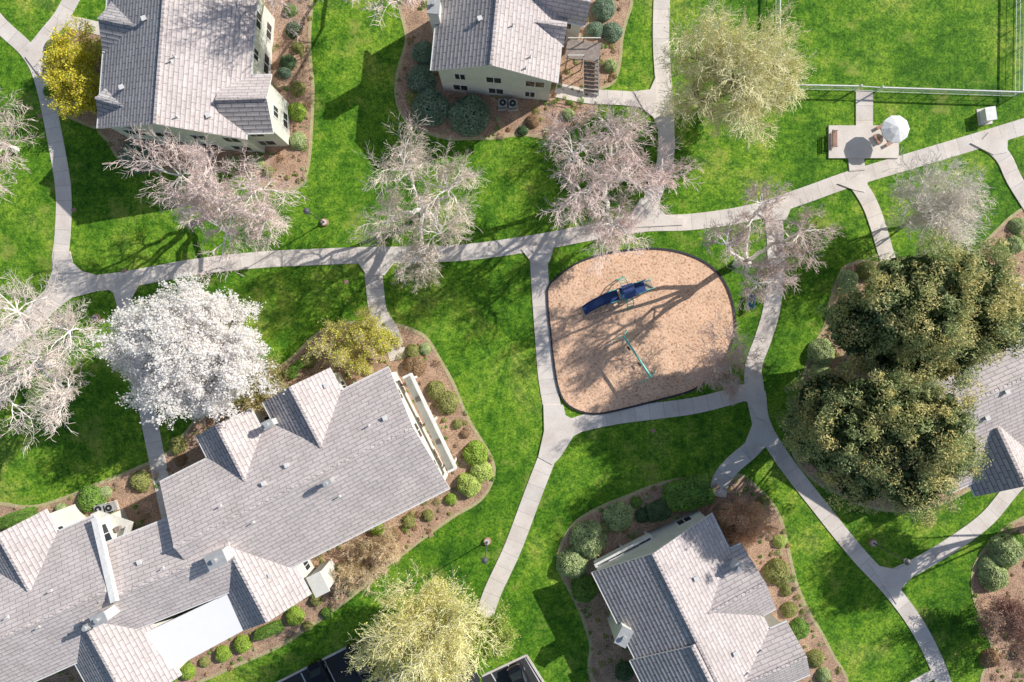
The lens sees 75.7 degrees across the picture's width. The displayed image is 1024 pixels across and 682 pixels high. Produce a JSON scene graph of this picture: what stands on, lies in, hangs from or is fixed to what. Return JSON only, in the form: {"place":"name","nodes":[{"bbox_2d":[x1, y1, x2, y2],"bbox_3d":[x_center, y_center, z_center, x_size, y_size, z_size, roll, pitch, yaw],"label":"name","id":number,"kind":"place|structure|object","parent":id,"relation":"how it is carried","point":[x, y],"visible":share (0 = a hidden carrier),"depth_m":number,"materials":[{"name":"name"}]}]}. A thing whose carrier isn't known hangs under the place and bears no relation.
{"place":"outdoors","nodes":[
{"label":"outdoors","id":0,"kind":"place"},
{"bbox_2d":[282,626,541,681],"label":"parking lot","id":1,"kind":"structure","parent":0,"point":[337,665],"depth_m":71.98,"materials":[{"name":"asphalt"}]},
{"bbox_2d":[307,659,333,681],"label":"parked car","id":2,"kind":"object","parent":1,"relation":"on","point":[318,671],"visible":1,"depth_m":71.04,"materials":[{"name":"paint"}]},
{"bbox_2d":[346,639,377,681],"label":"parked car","id":3,"kind":"object","parent":1,"relation":"on","point":[361,672],"visible":0.63,"depth_m":71.10,"materials":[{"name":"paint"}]},
{"bbox_2d":[277,624,543,681],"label":"parking kerb and markings","id":4,"kind":"structure","parent":1,"relation":"on","point":[483,675],"depth_m":71.87,"materials":[{"name":"concrete"}]},
{"bbox_2d":[507,662,530,681],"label":"parked car","id":5,"kind":"object","parent":1,"relation":"on","point":[516,672],"visible":1,"depth_m":71.09,"materials":[{"name":"paint"}]},
{"bbox_2d":[0,0,1023,681],"bbox_3d":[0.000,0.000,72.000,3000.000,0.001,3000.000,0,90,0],"label":"ground lawn","id":6,"kind":"structure","parent":0,"point":[472,320],"depth_m":72.00,"materials":[{"name":"green plant"}]},
{"bbox_2d":[0,88,36,202],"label":"bare sycamore tree","id":7,"kind":"object","parent":6,"relation":"on","point":[10,147],"visible":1,"depth_m":63.69,"materials":[{"name":"beige plant"}]},
{"bbox_2d":[0,265,105,454],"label":"bare sycamore tree","id":8,"kind":"object","parent":6,"relation":"on","point":[46,363],"visible":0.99,"depth_m":62.07,"materials":[{"name":"beige plant"}]},
{"bbox_2d":[85,271,285,429],"bbox_3d":[-31.238,1.532,64.585,15.603,15.083,15.075,-18,90,0],"label":"white blossom tree","id":9,"kind":"object","parent":6,"relation":"on","point":[193,353],"visible":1,"depth_m":62.07,"materials":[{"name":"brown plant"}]},
{"bbox_2d":[102,114,308,281],"bbox_3d":[-28.617,-12.009,64.218,17.878,15.816,13.569,13,90,0],"label":"bare sycamore tree","id":10,"kind":"object","parent":6,"relation":"on","point":[214,200],"visible":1,"depth_m":61.52,"materials":[{"name":"beige plant"}]},
{"bbox_2d":[249,0,351,39],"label":"bare tree","id":11,"kind":"object","parent":6,"relation":"on","point":[282,6],"visible":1,"depth_m":63.10,"materials":[{"name":"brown plant"}]},
{"bbox_2d":[390,241,443,292],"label":"bare tree","id":12,"kind":"object","parent":6,"relation":"on","point":[419,268],"visible":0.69,"depth_m":69.14,"materials":[{"name":"brown plant"}]},
{"bbox_2d":[347,104,488,283],"bbox_3d":[-8.739,-12.975,64.500,13.906,15.250,14.157,36,90,0],"label":"bare sycamore tree","id":13,"kind":"object","parent":6,"relation":"on","point":[424,211],"visible":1,"depth_m":61.92,"materials":[{"name":"beige plant"}]},
{"bbox_2d":[344,556,510,681],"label":"budding ash tree","id":14,"kind":"object","parent":6,"relation":"on","point":[438,639],"visible":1,"depth_m":62.61,"materials":[{"name":"yellow plant"}]},
{"bbox_2d":[462,598,520,666],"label":"willow sapling","id":15,"kind":"object","parent":6,"relation":"on","point":[505,634],"visible":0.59,"depth_m":67.76,"materials":[{"name":"green plant"}]},
{"bbox_2d":[0,0,1023,681],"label":"mulch bed","id":16,"kind":"object","parent":6,"relation":"on","point":[418,24],"visible":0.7,"depth_m":71.98,"materials":[{"name":"wood"}]},
{"bbox_2d":[0,506,37,528],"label":"clipped hedge","id":17,"kind":"object","parent":16,"relation":"on","point":[8,520],"visible":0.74,"depth_m":71.17,"materials":[{"name":"green plant"}]},
{"bbox_2d":[50,503,85,526],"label":"walls","id":18,"kind":"structure","parent":16,"relation":"on","point":[68,516],"depth_m":69.71,"materials":[{"name":"beige paint"}]},
{"bbox_2d":[35,14,101,121],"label":"yellow flowering shrub","id":19,"kind":"object","parent":16,"relation":"on","point":[77,78],"visible":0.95,"depth_m":68.57,"materials":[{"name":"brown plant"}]},
{"bbox_2d":[76,485,104,512],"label":"shrub","id":20,"kind":"object","parent":16,"relation":"on","point":[89,498],"visible":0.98,"depth_m":71.24,"materials":[{"name":"green plant"}]},
{"bbox_2d":[90,510,133,536],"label":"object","id":21,"kind":"structure","parent":16,"relation":"on","point":[121,526],"depth_m":69.20,"materials":[{"name":"beige paint"}]},
{"bbox_2d":[101,509,132,537],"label":"walls","id":22,"kind":"structure","parent":16,"relation":"on","point":[119,513],"depth_m":69.05,"materials":[{"name":"beige paint"}]},
{"bbox_2d":[0,509,58,591],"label":"roof","id":23,"kind":"structure","parent":22,"relation":"attached to","point":[25,545],"depth_m":65.49,"materials":[{"name":"tile"}]},
{"bbox_2d":[0,514,142,681],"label":"roof","id":24,"kind":"structure","parent":22,"relation":"attached to","point":[70,574],"depth_m":64.89,"materials":[{"name":"tile"}]},
{"bbox_2d":[121,141,157,174],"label":"shrub","id":25,"kind":"object","parent":16,"relation":"on","point":[129,159],"visible":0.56,"depth_m":70.97,"materials":[{"name":"green plant"}]},
{"bbox_2d":[129,470,150,491],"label":"shrub","id":26,"kind":"object","parent":16,"relation":"on","point":[139,481],"visible":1,"depth_m":71.45,"materials":[{"name":"green plant"}]},
{"bbox_2d":[154,614,186,668],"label":"walls","id":27,"kind":"structure","parent":16,"relation":"on","point":[163,621],"depth_m":69.25,"materials":[{"name":"beige paint"}]},
{"bbox_2d":[75,619,181,681],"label":"roof","id":28,"kind":"structure","parent":27,"relation":"on","point":[110,653],"depth_m":65.58,"materials":[{"name":"tile"}]},
{"bbox_2d":[89,605,119,627],"bbox_3d":[-39.500,26.594,64.460,1.500,4.080,1.100,-24,90,0],"label":"chimney","id":29,"kind":"object","parent":28,"relation":"on","point":[102,616],"visible":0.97,"depth_m":62.85,"materials":[{"name":"beige paint"}]},
{"bbox_2d":[112,0,274,152],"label":"walls","id":30,"kind":"structure","parent":16,"relation":"on","point":[262,43],"depth_m":68.94,"materials":[{"name":"beige paint"}]},
{"bbox_2d":[95,89,133,130],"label":"roof","id":31,"kind":"structure","parent":30,"relation":"attached to","point":[107,102],"depth_m":64.74,"materials":[{"name":"grey tile"}]},
{"bbox_2d":[97,2,135,52],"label":"roof","id":32,"kind":"structure","parent":30,"relation":"attached to","point":[116,24],"depth_m":64.44,"materials":[{"name":"grey tile"}]},
{"bbox_2d":[96,0,257,139],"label":"roof","id":33,"kind":"structure","parent":30,"relation":"attached to","point":[209,45],"depth_m":63.93,"materials":[{"name":"tile"}]},
{"bbox_2d":[120,9,271,150],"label":"windows","id":34,"kind":"structure","parent":30,"relation":"attached to","point":[268,34],"depth_m":68.34,"materials":[{"name":"glass"}]},
{"bbox_2d":[145,595,242,668],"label":"covered patio","id":35,"kind":"structure","parent":16,"relation":"on","point":[180,639],"depth_m":66.50,"materials":[{"name":"white paint"}]},
{"bbox_2d":[223,352,289,420],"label":"bare shrub","id":36,"kind":"object","parent":16,"relation":"on","point":[243,403],"visible":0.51,"depth_m":69.61,"materials":[{"name":"brown plant"}]},
{"bbox_2d":[253,619,284,640],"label":"clipped hedge","id":37,"kind":"object","parent":16,"relation":"on","point":[270,629],"visible":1,"depth_m":71.28,"materials":[{"name":"green plant"}]},
{"bbox_2d":[253,84,289,146],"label":"walls","id":38,"kind":"structure","parent":16,"relation":"on","point":[280,136],"depth_m":68.96,"materials":[{"name":"beige paint"}]},
{"bbox_2d":[215,74,273,134],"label":"roof","id":39,"kind":"structure","parent":38,"relation":"attached to","point":[242,104],"depth_m":64.68,"materials":[{"name":"tile"}]},
{"bbox_2d":[297,560,314,586],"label":"walls","id":40,"kind":"structure","parent":16,"relation":"on","point":[304,573],"depth_m":69.43,"materials":[{"name":"beige paint"}]},
{"bbox_2d":[227,548,310,630],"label":"roof","id":41,"kind":"structure","parent":40,"relation":"attached to","point":[256,595],"depth_m":65.48,"materials":[{"name":"tile"}]},
{"bbox_2d":[306,558,336,597],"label":"bay","id":42,"kind":"object","parent":16,"relation":"on","point":[320,580],"visible":0.95,"depth_m":67.42,"materials":[{"name":"beige paint"}]},
{"bbox_2d":[301,302,402,378],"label":"yellow green ornamental tree","id":43,"kind":"object","parent":16,"relation":"on","point":[369,328],"visible":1,"depth_m":68.37,"materials":[{"name":"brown plant"}]},
{"bbox_2d":[330,516,406,601],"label":"bare shrub","id":44,"kind":"object","parent":16,"relation":"on","point":[362,573],"visible":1,"depth_m":69.85,"materials":[{"name":"brown plant"}]},
{"bbox_2d":[404,355,426,377],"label":"shrub","id":45,"kind":"object","parent":16,"relation":"on","point":[415,366],"visible":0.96,"depth_m":71.28,"materials":[{"name":"brown plant"}]},
{"bbox_2d":[392,372,447,479],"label":"walls","id":46,"kind":"structure","parent":16,"relation":"on","point":[413,414],"depth_m":69.53,"materials":[{"name":"beige paint"}]},
{"bbox_2d":[196,408,262,481],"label":"roof","id":47,"kind":"structure","parent":46,"relation":"attached to","point":[229,444],"depth_m":65.64,"materials":[{"name":"tile"}]},
{"bbox_2d":[262,368,340,448],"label":"roof","id":48,"kind":"structure","parent":46,"relation":"attached to","point":[305,408],"depth_m":65.50,"materials":[{"name":"tile"}]},
{"bbox_2d":[159,366,449,598],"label":"roof","id":49,"kind":"structure","parent":46,"relation":"attached to","point":[379,470],"depth_m":65.00,"materials":[{"name":"tile"}]},
{"bbox_2d":[203,546,232,570],"bbox_3d":[-28.312,20.906,64.460,1.900,4.080,1.400,-24,90,0],"label":"chimney","id":50,"kind":"object","parent":49,"relation":"on","point":[218,558],"visible":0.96,"depth_m":62.85,"materials":[{"name":"beige paint"}]},
{"bbox_2d":[402,373,456,472],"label":"balcony","id":51,"kind":"structure","parent":46,"relation":"attached to","point":[429,419],"depth_m":69.20,"materials":[{"name":"beige paint"}]},
{"bbox_2d":[411,41,431,64],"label":"shrub","id":52,"kind":"object","parent":16,"relation":"on","point":[421,52],"visible":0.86,"depth_m":71.24,"materials":[{"name":"green plant"}]},
{"bbox_2d":[407,64,436,93],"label":"shrub","id":53,"kind":"object","parent":16,"relation":"on","point":[420,77],"visible":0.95,"depth_m":71.13,"materials":[{"name":"green plant"}]},
{"bbox_2d":[412,87,449,126],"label":"shrub","id":54,"kind":"object","parent":16,"relation":"on","point":[433,104],"visible":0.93,"depth_m":70.96,"materials":[{"name":"green plant"}]},
{"bbox_2d":[427,0,441,34],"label":"chimney","id":55,"kind":"object","parent":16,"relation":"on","point":[434,7],"visible":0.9,"depth_m":63.35,"materials":[{"name":"beige paint"}]},
{"bbox_2d":[436,390,459,414],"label":"shrub","id":56,"kind":"object","parent":16,"relation":"on","point":[447,402],"visible":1,"depth_m":71.33,"materials":[{"name":"green plant"}]},
{"bbox_2d":[448,94,489,135],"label":"shrub","id":57,"kind":"object","parent":16,"relation":"on","point":[467,116],"visible":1,"depth_m":70.88,"materials":[{"name":"green plant"}]},
{"bbox_2d":[457,472,480,497],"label":"shrub","id":58,"kind":"object","parent":16,"relation":"on","point":[468,485],"visible":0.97,"depth_m":71.23,"materials":[{"name":"green plant"}]},
{"bbox_2d":[462,440,488,465],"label":"shrub","id":59,"kind":"object","parent":16,"relation":"on","point":[475,452],"visible":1,"depth_m":71.23,"materials":[{"name":"green plant"}]},
{"bbox_2d":[470,461,493,482],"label":"shrub","id":60,"kind":"object","parent":16,"relation":"on","point":[483,472],"visible":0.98,"depth_m":71.29,"materials":[{"name":"green plant"}]},
{"bbox_2d":[438,66,550,100],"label":"walls","id":61,"kind":"structure","parent":16,"relation":"on","point":[512,85],"depth_m":68.59,"materials":[{"name":"beige paint"}]},
{"bbox_2d":[430,0,561,83],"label":"roof","id":62,"kind":"structure","parent":61,"relation":"attached to","point":[463,37],"depth_m":64.29,"materials":[{"name":"tile"}]},
{"bbox_2d":[452,73,551,97],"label":"windows","id":63,"kind":"structure","parent":61,"relation":"attached to","point":[499,80],"depth_m":68.14,"materials":[{"name":"glass"}]},
{"bbox_2d":[534,18,567,46],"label":"roof","id":64,"kind":"structure","parent":61,"relation":"attached to","point":[555,28],"depth_m":64.94,"materials":[{"name":"tile"}]},
{"bbox_2d":[538,0,590,26],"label":"roof","id":65,"kind":"structure","parent":61,"relation":"attached to","point":[574,12],"depth_m":64.81,"materials":[{"name":"tile"}]},
{"bbox_2d":[0,0,1023,681],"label":"garden bed plants","id":66,"kind":"object","parent":16,"relation":"on","point":[536,110],"visible":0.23,"depth_m":71.89,"materials":[{"name":"green plant"}]},
{"bbox_2d":[556,547,588,578],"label":"shrub","id":67,"kind":"object","parent":16,"relation":"on","point":[572,563],"visible":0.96,"depth_m":71.06,"materials":[{"name":"green plant"}]},
{"bbox_2d":[564,37,600,95],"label":"exterior staircase","id":68,"kind":"structure","parent":16,"relation":"on","point":[584,51],"depth_m":69.12,"materials":[{"name":"brown wood"}]},
{"bbox_2d":[570,574,598,602],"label":"shrub","id":69,"kind":"object","parent":16,"relation":"on","point":[584,588],"visible":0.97,"depth_m":71.22,"materials":[{"name":"green plant"}]},
{"bbox_2d":[569,519,607,559],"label":"shrub","id":70,"kind":"object","parent":16,"relation":"on","point":[587,540],"visible":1,"depth_m":70.94,"materials":[{"name":"green plant"}]},
{"bbox_2d":[592,0,614,21],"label":"shrub","id":71,"kind":"object","parent":16,"relation":"on","point":[604,10],"visible":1,"depth_m":71.32,"materials":[{"name":"green plant"}]},
{"bbox_2d":[603,22,622,42],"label":"shrub","id":72,"kind":"object","parent":16,"relation":"on","point":[613,32],"visible":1,"depth_m":71.47,"materials":[{"name":"green plant"}]},
{"bbox_2d":[602,501,634,531],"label":"shrub","id":73,"kind":"object","parent":16,"relation":"on","point":[618,516],"visible":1,"depth_m":71.19,"materials":[{"name":"green plant"}]},
{"bbox_2d":[597,510,704,569],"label":"walls","id":74,"kind":"structure","parent":16,"relation":"on","point":[665,534],"depth_m":69.13,"materials":[{"name":"beige paint"}]},
{"bbox_2d":[607,613,633,647],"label":"chimney","id":75,"kind":"object","parent":74,"relation":"part of","point":[622,633],"visible":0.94,"depth_m":66.45,"materials":[{"name":"beige paint"}]},
{"bbox_2d":[594,531,652,568],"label":"balcony","id":76,"kind":"structure","parent":74,"relation":"attached to","point":[625,547],"depth_m":70.07,"materials":[{"name":"beige paint"}]},
{"bbox_2d":[629,643,714,681],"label":"roof","id":77,"kind":"structure","parent":74,"relation":"attached to","point":[686,664],"depth_m":66.04,"materials":[{"name":"tile"}]},
{"bbox_2d":[591,513,769,681],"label":"roof","id":78,"kind":"structure","parent":74,"relation":"attached to","point":[659,600],"depth_m":66.26,"materials":[{"name":"tile"}]},
{"bbox_2d":[707,542,775,615],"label":"roof","id":79,"kind":"structure","parent":74,"relation":"attached to","point":[745,591],"depth_m":66.60,"materials":[{"name":"tile"}]},
{"bbox_2d":[645,499,670,522],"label":"clipped hedge","id":80,"kind":"object","parent":16,"relation":"on","point":[658,510],"visible":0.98,"depth_m":70.95,"materials":[{"name":"green plant"}]},
{"bbox_2d":[661,473,715,512],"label":"clipped hedge","id":81,"kind":"object","parent":16,"relation":"on","point":[691,492],"visible":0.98,"depth_m":70.86,"materials":[{"name":"green plant"}]},
{"bbox_2d":[714,494,778,550],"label":"rust leaved shrub","id":82,"kind":"object","parent":16,"relation":"on","point":[736,523],"visible":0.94,"depth_m":69.29,"materials":[{"name":"brown plant"}]},
{"bbox_2d":[764,613,779,626],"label":"walls","id":83,"kind":"structure","parent":16,"relation":"on","point":[771,619],"depth_m":70.20,"materials":[{"name":"beige paint"}]},
{"bbox_2d":[745,620,809,681],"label":"roof","id":84,"kind":"structure","parent":83,"relation":"on","point":[782,657],"depth_m":66.68,"materials":[{"name":"tile"}]},
{"bbox_2d":[763,558,789,584],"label":"shrub","id":85,"kind":"object","parent":16,"relation":"on","point":[775,572],"visible":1,"depth_m":71.25,"materials":[{"name":"green plant"}]},
{"bbox_2d":[807,338,834,365],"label":"shrub","id":86,"kind":"object","parent":16,"relation":"on","point":[817,353],"visible":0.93,"depth_m":71.25,"materials":[{"name":"green plant"}]},
{"bbox_2d":[772,361,992,529],"bbox_3d":[34.786,9.203,62.599,18.746,19.092,15.308,0,90,0],"label":"evergreen conifer tree","id":87,"kind":"object","parent":16,"relation":"on","point":[932,450],"visible":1,"depth_m":57.14,"materials":[{"name":"green plant"}]},
{"bbox_2d":[816,228,1023,400],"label":"evergreen conifer tree","id":88,"kind":"object","parent":16,"relation":"on","point":[946,314],"visible":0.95,"depth_m":57.00,"materials":[{"name":"green plant"}]},
{"bbox_2d":[978,564,1008,591],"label":"shrub","id":89,"kind":"object","parent":16,"relation":"on","point":[994,579],"visible":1,"depth_m":71.10,"materials":[{"name":"green plant"}]},
{"bbox_2d":[973,592,1023,677],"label":"bronze leaved tree","id":90,"kind":"object","parent":16,"relation":"on","point":[1008,618],"visible":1,"depth_m":68.00,"materials":[{"name":"brown plant"}]},
{"bbox_2d":[987,533,1023,567],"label":"shrub","id":91,"kind":"object","parent":16,"relation":"on","point":[1005,550],"visible":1,"depth_m":70.98,"materials":[{"name":"green plant"}]},
{"bbox_2d":[0,0,1023,681],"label":"bed edging","id":92,"kind":"object","parent":6,"relation":"on","point":[580,518],"visible":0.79,"depth_m":71.97,"materials":[{"name":"brown"}]},
{"bbox_2d":[578,209,640,255],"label":"bare tree","id":93,"kind":"object","parent":6,"relation":"on","point":[615,233],"visible":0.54,"depth_m":67.23,"materials":[{"name":"grey plant"}]},
{"bbox_2d":[535,91,705,275],"bbox_3d":[10.357,-14.300,63.969,16.619,16.334,16.518,0,90,0],"label":"bare sycamore tree","id":94,"kind":"object","parent":6,"relation":"on","point":[604,179],"visible":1,"depth_m":61.19,"materials":[{"name":"beige plant"}]},
{"bbox_2d":[546,247,736,414],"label":"playground surface","id":95,"kind":"object","parent":6,"relation":"on","point":[597,371],"visible":0.83,"depth_m":71.92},
{"bbox_2d":[582,277,654,314],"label":"playground climbing structure","id":96,"kind":"object","parent":95,"relation":"on","point":[629,290],"visible":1,"depth_m":70.65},
{"bbox_2d":[675,305,767,405],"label":"bare tree","id":97,"kind":"object","parent":6,"relation":"on","point":[723,364],"visible":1,"depth_m":66.80,"materials":[{"name":"brown plant"}]},
{"bbox_2d":[649,0,818,152],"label":"budding ash tree","id":98,"kind":"object","parent":6,"relation":"on","point":[756,95],"visible":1,"depth_m":62.60,"materials":[{"name":"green plant"}]},
{"bbox_2d":[698,175,846,315],"bbox_3d":[23.489,-8.752,64.136,12.529,16.033,11.360,-44,90,0],"label":"bare sycamore tree","id":99,"kind":"object","parent":6,"relation":"on","point":[746,262],"visible":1,"depth_m":60.37,"materials":[{"name":"grey plant"}]},
{"bbox_2d":[880,143,997,255],"bbox_3d":[42.590,-13.216,65.600,10.694,13.052,12.304,0,90,0],"label":"bare tree","id":100,"kind":"object","parent":6,"relation":"on","point":[933,213],"visible":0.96,"depth_m":64.54,"materials":[{"name":"beige plant"}]},
{"bbox_2d":[877,0,1023,96],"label":"metal fence","id":101,"kind":"object","parent":6,"relation":"on","point":[966,90],"visible":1,"depth_m":71.11,"materials":[{"name":"metal"}]},
{"bbox_2d":[0,0,1023,681],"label":"concrete path","id":102,"kind":"structure","parent":0,"point":[856,144],"depth_m":71.93,"materials":[{"name":"concrete"}]},
{"bbox_2d":[873,116,909,145],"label":"picnic table with umbrella","id":103,"kind":"object","parent":102,"relation":"on","point":[895,129],"visible":1,"depth_m":69.59,"materials":[{"name":"fabric"}]},
{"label":"walls","id":104,"kind":"object","parent":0,"visible":0},
{"bbox_2d":[97,517,236,629],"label":"roof","id":105,"kind":"structure","parent":104,"relation":"attached to","point":[149,591],"depth_m":65.18,"materials":[{"name":"tile"}]},
{"bbox_2d":[91,516,118,602],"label":"parapet","id":106,"kind":"structure","parent":105,"relation":"on","point":[105,560],"depth_m":64.57,"materials":[{"name":"white paint"}]},
{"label":"walls","id":107,"kind":"object","parent":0,"visible":0},
{"bbox_2d":[895,283,1023,492],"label":"roof","id":108,"kind":"structure","parent":107,"relation":"attached to","point":[1005,412],"depth_m":64.13,"materials":[{"name":"tile"}]},
{"bbox_2d":[969,426,1023,496],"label":"roof","id":109,"kind":"structure","parent":107,"relation":"attached to","point":[1005,470],"depth_m":65.22,"materials":[{"name":"tile"}]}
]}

